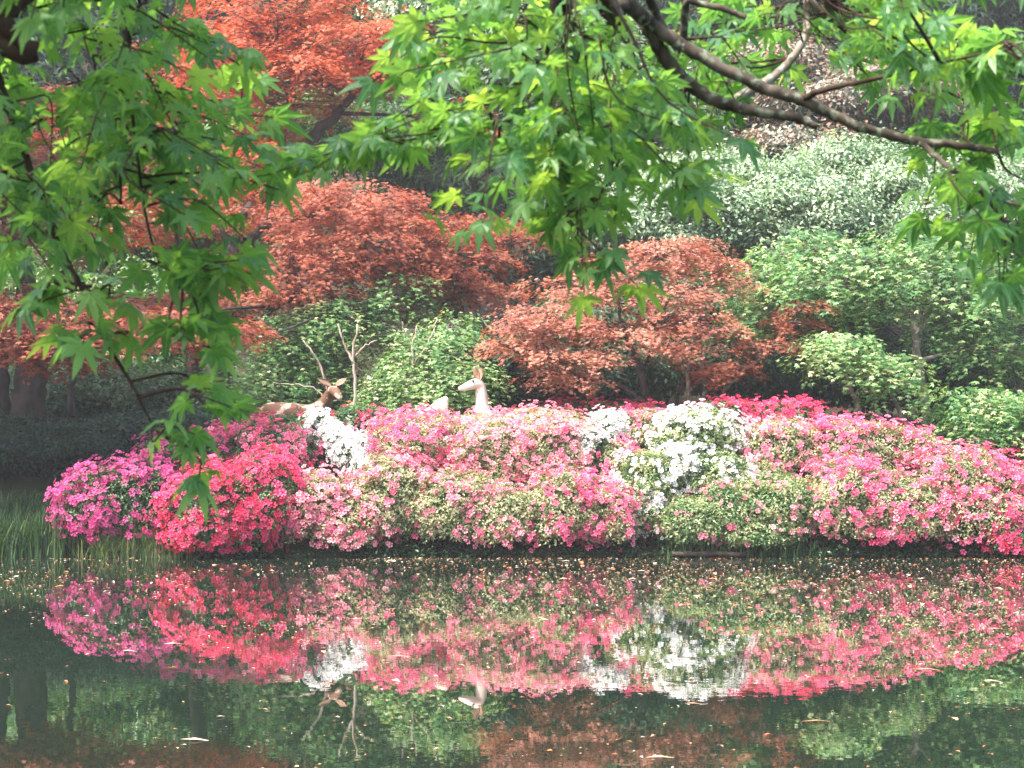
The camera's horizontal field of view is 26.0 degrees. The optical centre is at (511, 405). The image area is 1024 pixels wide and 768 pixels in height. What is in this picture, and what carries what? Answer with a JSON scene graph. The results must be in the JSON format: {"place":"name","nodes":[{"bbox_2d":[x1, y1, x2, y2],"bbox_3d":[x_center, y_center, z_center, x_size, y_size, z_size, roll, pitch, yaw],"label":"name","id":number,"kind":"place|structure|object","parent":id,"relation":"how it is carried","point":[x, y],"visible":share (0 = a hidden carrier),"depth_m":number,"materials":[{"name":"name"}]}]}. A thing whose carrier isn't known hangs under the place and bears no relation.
{"place":"outdoors","nodes":[
{"label":"outdoors","id":0,"kind":"place"},
{"bbox_2d":[0,555,1023,767],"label":"water","id":1,"kind":"structure","parent":0,"point":[102,707],"depth_m":12.90,"materials":[{"name":"green liquid"}]},
{"bbox_2d":[0,495,193,558],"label":"reeds","id":2,"kind":"object","parent":1,"relation":"on","point":[144,546],"visible":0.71,"depth_m":21.87,"materials":[{"name":"green plant"}]},
{"bbox_2d":[0,557,1023,767],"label":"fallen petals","id":3,"kind":"object","parent":1,"relation":"on","point":[419,558],"visible":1,"depth_m":17.79,"materials":[{"name":"pink plant"}]},
{"bbox_2d":[152,529,1022,558],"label":"waterside weeds","id":4,"kind":"object","parent":1,"relation":"on","point":[832,552],"visible":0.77,"depth_m":21.95,"materials":[{"name":"green plant"}]},
{"bbox_2d":[672,551,746,557],"bbox_3d":[1.935,1.466,21.786,0.732,0.067,0.088,0,0,0],"label":"log","id":5,"kind":"object","parent":1,"relation":"on","point":[707,554],"visible":1,"depth_m":21.76,"materials":[{"name":"brown wood"}]},
{"bbox_2d":[0,0,1023,557],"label":"ground","id":6,"kind":"structure","parent":0,"point":[22,482],"depth_m":23.89,"materials":[{"name":"green soil"}]},
{"bbox_2d":[0,0,56,78],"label":"evergreen tree","id":7,"kind":"object","parent":6,"relation":"on","point":[24,15],"visible":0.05,"depth_m":22.90,"materials":[{"name":"green plant"}]},
{"bbox_2d":[0,487,154,555],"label":"grass","id":8,"kind":"structure","parent":6,"relation":"on","point":[30,506],"depth_m":23.11,"materials":[{"name":"green plant"}]},
{"bbox_2d":[0,0,191,283],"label":"evergreen tree","id":9,"kind":"object","parent":6,"relation":"on","point":[63,79],"visible":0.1,"depth_m":37.05,"materials":[{"name":"green plant"}]},
{"bbox_2d":[0,80,235,424],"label":"red maple","id":10,"kind":"object","parent":6,"relation":"on","point":[30,381],"visible":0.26,"depth_m":25.20,"materials":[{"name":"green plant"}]},
{"bbox_2d":[0,394,243,482],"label":"hedge","id":11,"kind":"object","parent":6,"relation":"on","point":[59,446],"visible":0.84,"depth_m":23.70,"materials":[{"name":"green plant"}]},
{"bbox_2d":[8,351,243,418],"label":"dark shrub","id":12,"kind":"object","parent":6,"relation":"on","point":[99,392],"visible":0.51,"depth_m":27.14,"materials":[{"name":"green plant"}]},
{"bbox_2d":[0,239,264,414],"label":"green tree","id":13,"kind":"object","parent":6,"relation":"on","point":[181,359],"visible":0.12,"depth_m":30.21,"materials":[{"name":"green plant"}]},
{"bbox_2d":[43,423,233,554],"bbox_3d":[-3.690,0.841,22.411,1.862,1.319,1.763,0,0,0],"label":"azalea bush","id":14,"kind":"object","parent":6,"relation":"on","point":[101,496],"visible":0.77,"depth_m":21.86,"materials":[{"name":"pink plant"}]},
{"bbox_2d":[0,0,311,524],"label":"green maple","id":15,"kind":"object","parent":6,"relation":"on","point":[27,190],"visible":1,"depth_m":3.94,"materials":[{"name":"green plant"}]},
{"bbox_2d":[76,138,330,410],"bbox_3d":[-4.005,-1.458,27.951,3.443,3.796,2.482,0,0,-35],"label":"red maple","id":16,"kind":"object","parent":6,"relation":"on","point":[191,369],"visible":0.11,"depth_m":27.66,"materials":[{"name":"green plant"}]},
{"bbox_2d":[75,0,353,293],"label":"maple","id":17,"kind":"object","parent":6,"relation":"on","point":[214,11],"visible":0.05,"depth_m":37.71,"materials":[{"name":"plant"}]},
{"bbox_2d":[32,87,400,358],"bbox_3d":[-4.054,-2.225,31.699,6.079,4.950,3.764,0,0,-25],"label":"green tree","id":18,"kind":"object","parent":6,"relation":"on","point":[310,125],"visible":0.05,"depth_m":31.02,"materials":[{"name":"green plant"}]},
{"bbox_2d":[142,437,312,558],"bbox_3d":[-2.773,0.956,22.070,1.780,1.271,1.498,0,0,0],"label":"azalea bush","id":19,"kind":"object","parent":6,"relation":"on","point":[262,483],"visible":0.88,"depth_m":21.67,"materials":[{"name":"pink plant"}]},
{"bbox_2d":[178,414,333,525],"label":"azalea bush","id":20,"kind":"object","parent":6,"relation":"on","point":[240,437],"visible":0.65,"depth_m":22.73,"materials":[{"name":"pink plant"}]},
{"bbox_2d":[258,378,346,450],"bbox_3d":[-2.280,0.167,24.327,0.999,0.922,0.372,0,0,13],"label":"deer statue","id":21,"kind":"object","parent":6,"relation":"on","point":[329,395],"visible":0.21,"depth_m":24.25,"materials":[{"name":"brown"}]},
{"bbox_2d":[273,340,331,415],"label":"bare sapling","id":22,"kind":"object","parent":6,"relation":"on","point":[320,367],"visible":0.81,"depth_m":24.74,"materials":[{"name":"brown plant"}]},
{"bbox_2d":[39,174,588,426],"bbox_3d":[-1.990,-1.193,24.833,5.916,3.267,6.514,0,0,0],"label":"red maple","id":23,"kind":"object","parent":6,"relation":"on","point":[375,215],"visible":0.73,"depth_m":25.94,"materials":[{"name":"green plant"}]},
{"bbox_2d":[131,0,497,402],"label":"red maple","id":24,"kind":"object","parent":6,"relation":"on","point":[290,57],"visible":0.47,"depth_m":29.38,"materials":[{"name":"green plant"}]},
{"bbox_2d":[244,400,385,480],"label":"azalea bush","id":25,"kind":"object","parent":6,"relation":"on","point":[356,411],"visible":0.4,"depth_m":23.66,"materials":[{"name":"pink plant"}]},
{"bbox_2d":[271,459,384,556],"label":"azalea bush","id":26,"kind":"object","parent":6,"relation":"on","point":[325,509],"visible":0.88,"depth_m":21.82,"materials":[{"name":"pink plant"}]},
{"bbox_2d":[191,270,468,435],"bbox_3d":[-2.093,-0.478,25.820,3.278,2.178,2.776,0,0,0],"label":"shrub","id":27,"kind":"object","parent":6,"relation":"on","point":[278,365],"visible":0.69,"depth_m":25.40,"materials":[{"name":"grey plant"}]},
{"bbox_2d":[297,406,382,492],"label":"azalea bush","id":28,"kind":"object","parent":6,"relation":"on","point":[337,439],"visible":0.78,"depth_m":22.83,"materials":[{"name":"white plant"}]},
{"bbox_2d":[203,0,508,344],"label":"evergreen tree","id":29,"kind":"object","parent":6,"relation":"on","point":[377,192],"visible":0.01,"depth_m":37.36,"materials":[{"name":"plant"}]},
{"bbox_2d":[337,324,376,405],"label":"bare sapling","id":30,"kind":"object","parent":6,"relation":"on","point":[353,371],"visible":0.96,"depth_m":24.59,"materials":[{"name":"brown plant"}]},
{"bbox_2d":[344,440,447,547],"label":"azalea bush","id":31,"kind":"object","parent":6,"relation":"on","point":[384,481],"visible":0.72,"depth_m":21.98,"materials":[{"name":"pink plant"}]},
{"bbox_2d":[314,308,518,417],"bbox_3d":[-1.089,-0.243,25.341,2.339,1.722,2.680,0,0,0],"label":"green maple","id":32,"kind":"object","parent":6,"relation":"on","point":[431,385],"visible":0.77,"depth_m":24.87,"materials":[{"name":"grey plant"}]},
{"bbox_2d":[347,403,487,472],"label":"azalea bush","id":33,"kind":"object","parent":6,"relation":"on","point":[412,428],"visible":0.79,"depth_m":22.62,"materials":[{"name":"pink plant"}]},
{"bbox_2d":[402,319,437,407],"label":"bare sapling","id":34,"kind":"object","parent":6,"relation":"on","point":[413,360],"visible":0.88,"depth_m":24.79,"materials":[{"name":"brown plant"}]},
{"bbox_2d":[422,396,448,467],"bbox_3d":[-0.900,0.342,24.000,0.431,0.871,0.156,0,0,0],"label":"deer statue","id":35,"kind":"object","parent":6,"relation":"on","point":[441,403],"visible":0.11,"depth_m":23.95,"materials":[{"name":"white"}]},
{"bbox_2d":[394,458,543,549],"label":"azalea bush","id":36,"kind":"object","parent":6,"relation":"on","point":[475,508],"visible":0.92,"depth_m":21.82,"materials":[{"name":"pink plant"}]},
{"bbox_2d":[308,80,636,400],"bbox_3d":[-0.516,-2.318,31.849,5.242,5.099,4.065,0,0,0],"label":"green tree","id":37,"kind":"object","parent":6,"relation":"on","point":[543,267],"visible":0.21,"depth_m":31.15,"materials":[{"name":"green plant"}]},
{"bbox_2d":[458,367,495,416],"bbox_3d":[-0.118,0.147,24.263,0.932,1.129,0.456,0,0,0],"label":"deer statue","id":38,"kind":"object","parent":6,"relation":"on","point":[477,384],"visible":0.22,"depth_m":24.14,"materials":[{"name":"white"}]},
{"bbox_2d":[434,402,547,488],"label":"azalea bush","id":39,"kind":"object","parent":6,"relation":"on","point":[487,436],"visible":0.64,"depth_m":22.45,"materials":[{"name":"pink plant"}]},
{"bbox_2d":[276,0,735,382],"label":"green tree","id":40,"kind":"object","parent":6,"relation":"on","point":[417,5],"visible":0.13,"depth_m":33.43,"materials":[{"name":"green plant"}]},
{"bbox_2d":[418,0,678,301],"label":"evergreen tree","id":41,"kind":"object","parent":6,"relation":"on","point":[523,5],"depth_m":38.27,"materials":[{"name":"green plant"}]},
{"bbox_2d":[495,400,602,516],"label":"azalea bush","id":42,"kind":"object","parent":6,"relation":"on","point":[553,426],"visible":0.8,"depth_m":22.43,"materials":[{"name":"pink plant"}]},
{"bbox_2d":[443,327,660,411],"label":"shrub","id":43,"kind":"object","parent":6,"relation":"on","point":[512,370],"visible":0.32,"depth_m":25.33,"materials":[{"name":"green plant"}]},
{"bbox_2d":[504,455,652,556],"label":"azalea bush","id":44,"kind":"object","parent":6,"relation":"on","point":[590,506],"visible":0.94,"depth_m":21.78,"materials":[{"name":"pink plant"}]},
{"bbox_2d":[520,394,666,456],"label":"azalea bush","id":45,"kind":"object","parent":6,"relation":"on","point":[588,406],"visible":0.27,"depth_m":24.00,"materials":[{"name":"pink plant"}]},
{"bbox_2d":[567,404,630,477],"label":"azalea bush","id":46,"kind":"object","parent":6,"relation":"on","point":[612,423],"visible":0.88,"depth_m":22.77,"materials":[{"name":"white plant"}]},
{"bbox_2d":[465,233,775,405],"bbox_3d":[1.206,-0.832,24.442,3.435,2.219,2.804,0,0,0],"label":"red maple","id":47,"kind":"object","parent":6,"relation":"on","point":[608,332],"visible":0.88,"depth_m":24.15,"materials":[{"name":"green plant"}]},
{"bbox_2d":[585,402,674,482],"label":"azalea bush","id":48,"kind":"object","parent":6,"relation":"on","point":[638,418],"visible":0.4,"depth_m":22.76,"materials":[{"name":"pink plant"}]},
{"bbox_2d":[241,0,1023,331],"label":"green maple","id":49,"kind":"object","parent":6,"relation":"on","point":[547,148],"visible":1,"depth_m":4.04,"materials":[{"name":"green plant"}]},
{"bbox_2d":[510,252,805,407],"bbox_3d":[1.808,-0.636,26.549,3.686,2.433,3.064,0,0,0],"label":"maple","id":50,"kind":"object","parent":6,"relation":"on","point":[666,380],"visible":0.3,"depth_m":25.89,"materials":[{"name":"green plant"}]},
{"bbox_2d":[607,399,757,552],"bbox_3d":[1.736,0.712,22.659,1.587,1.561,1.728,0,0,0],"label":"azalea bush","id":51,"kind":"object","parent":6,"relation":"on","point":[680,461],"visible":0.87,"depth_m":22.27,"materials":[{"name":"white plant"}]},
{"bbox_2d":[556,135,826,410],"bbox_3d":[2.096,-1.567,28.362,3.485,3.922,3.018,0,0,-15],"label":"silver shrub","id":52,"kind":"object","parent":6,"relation":"on","point":[739,201],"visible":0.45,"depth_m":27.68,"materials":[{"name":"green plant"}]},
{"bbox_2d":[650,453,824,556],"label":"azalea bush","id":53,"kind":"object","parent":6,"relation":"on","point":[752,509],"visible":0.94,"depth_m":21.82,"materials":[{"name":"green plant"}]},
{"bbox_2d":[597,0,888,331],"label":"evergreen tree","id":54,"kind":"object","parent":6,"relation":"on","point":[694,14],"visible":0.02,"depth_m":35.37,"materials":[{"name":"green plant"}]},
{"bbox_2d":[662,525,831,557],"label":"bank grass","id":55,"kind":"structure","parent":6,"relation":"on","point":[799,549],"depth_m":21.92,"materials":[{"name":"green plant"}]},
{"bbox_2d":[657,298,841,409],"bbox_3d":[2.595,-0.508,24.816,2.049,1.348,1.924,0,0,0],"label":"red maple","id":56,"kind":"object","parent":6,"relation":"on","point":[718,375],"visible":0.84,"depth_m":24.50,"materials":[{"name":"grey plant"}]},
{"bbox_2d":[683,391,843,480],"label":"azalea bush","id":57,"kind":"object","parent":6,"relation":"on","point":[804,408],"visible":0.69,"depth_m":23.56,"materials":[{"name":"pink plant"}]},
{"bbox_2d":[732,409,833,483],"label":"azalea bush","id":58,"kind":"object","parent":6,"relation":"on","point":[783,442],"visible":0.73,"depth_m":22.62,"materials":[{"name":"pink plant"}]},
{"bbox_2d":[686,21,969,338],"bbox_3d":[4.625,-2.765,32.664,4.289,5.829,4.346,0,0,40],"label":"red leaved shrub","id":59,"kind":"object","parent":6,"relation":"on","point":[846,100],"visible":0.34,"depth_m":31.98,"materials":[{"name":"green plant"}]},
{"bbox_2d":[699,121,979,285],"bbox_3d":[4.138,-1.681,28.887,4.060,4.156,3.292,0,0,0],"label":"silver shrub","id":60,"kind":"object","parent":6,"relation":"on","point":[865,182],"visible":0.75,"depth_m":28.09,"materials":[{"name":"green plant"}]},
{"bbox_2d":[776,329,944,424],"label":"green maple","id":61,"kind":"object","parent":6,"relation":"on","point":[879,365],"visible":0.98,"depth_m":23.74,"materials":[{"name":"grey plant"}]},
{"bbox_2d":[699,257,1023,424],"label":"dark shrub","id":62,"kind":"object","parent":6,"relation":"on","point":[788,383],"visible":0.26,"depth_m":26.30,"materials":[{"name":"green plant"}]},
{"bbox_2d":[705,224,1023,429],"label":"green maple","id":63,"kind":"object","parent":6,"relation":"on","point":[917,285],"visible":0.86,"depth_m":24.89,"materials":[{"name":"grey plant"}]},
{"bbox_2d":[799,410,947,505],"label":"azalea bush","id":64,"kind":"object","parent":6,"relation":"on","point":[883,438],"visible":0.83,"depth_m":22.73,"materials":[{"name":"pink plant"}]},
{"bbox_2d":[790,444,973,556],"bbox_3d":[3.632,0.991,22.158,1.852,1.201,1.350,0,0,0],"label":"azalea bush","id":65,"kind":"object","parent":6,"relation":"on","point":[894,508],"visible":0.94,"depth_m":21.78,"materials":[{"name":"pink plant"}]},
{"bbox_2d":[754,0,1021,336],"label":"evergreen tree","id":66,"kind":"object","parent":6,"relation":"on","point":[832,48],"visible":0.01,"depth_m":38.25,"materials":[{"name":"green plant"}]},
{"bbox_2d":[859,0,1023,341],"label":"evergreen tree","id":67,"kind":"object","parent":6,"relation":"on","point":[990,18],"visible":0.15,"depth_m":35.29,"materials":[{"name":"green plant"}]},
{"bbox_2d":[895,138,1023,342],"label":"silver shrub","id":68,"kind":"object","parent":6,"relation":"on","point":[1011,183],"visible":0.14,"depth_m":28.36,"materials":[{"name":"green plant"}]},
{"bbox_2d":[903,436,1023,556],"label":"azalea bush","id":69,"kind":"object","parent":6,"relation":"on","point":[988,496],"visible":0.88,"depth_m":21.87,"materials":[{"name":"pink plant"}]},
{"bbox_2d":[903,383,1023,470],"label":"green maple","id":70,"kind":"object","parent":6,"relation":"on","point":[985,419],"visible":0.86,"depth_m":23.49,"materials":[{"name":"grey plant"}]},
{"bbox_2d":[963,436,1023,470],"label":"azalea bush","id":71,"kind":"object","parent":6,"relation":"on","point":[1008,453],"visible":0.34,"depth_m":23.27,"materials":[{"name":"pink plant"}]},
{"bbox_2d":[977,517,1023,558],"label":"azalea bush","id":72,"kind":"object","parent":6,"relation":"on","point":[1007,544],"visible":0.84,"depth_m":21.65,"materials":[{"name":"pink plant"}]}
]}

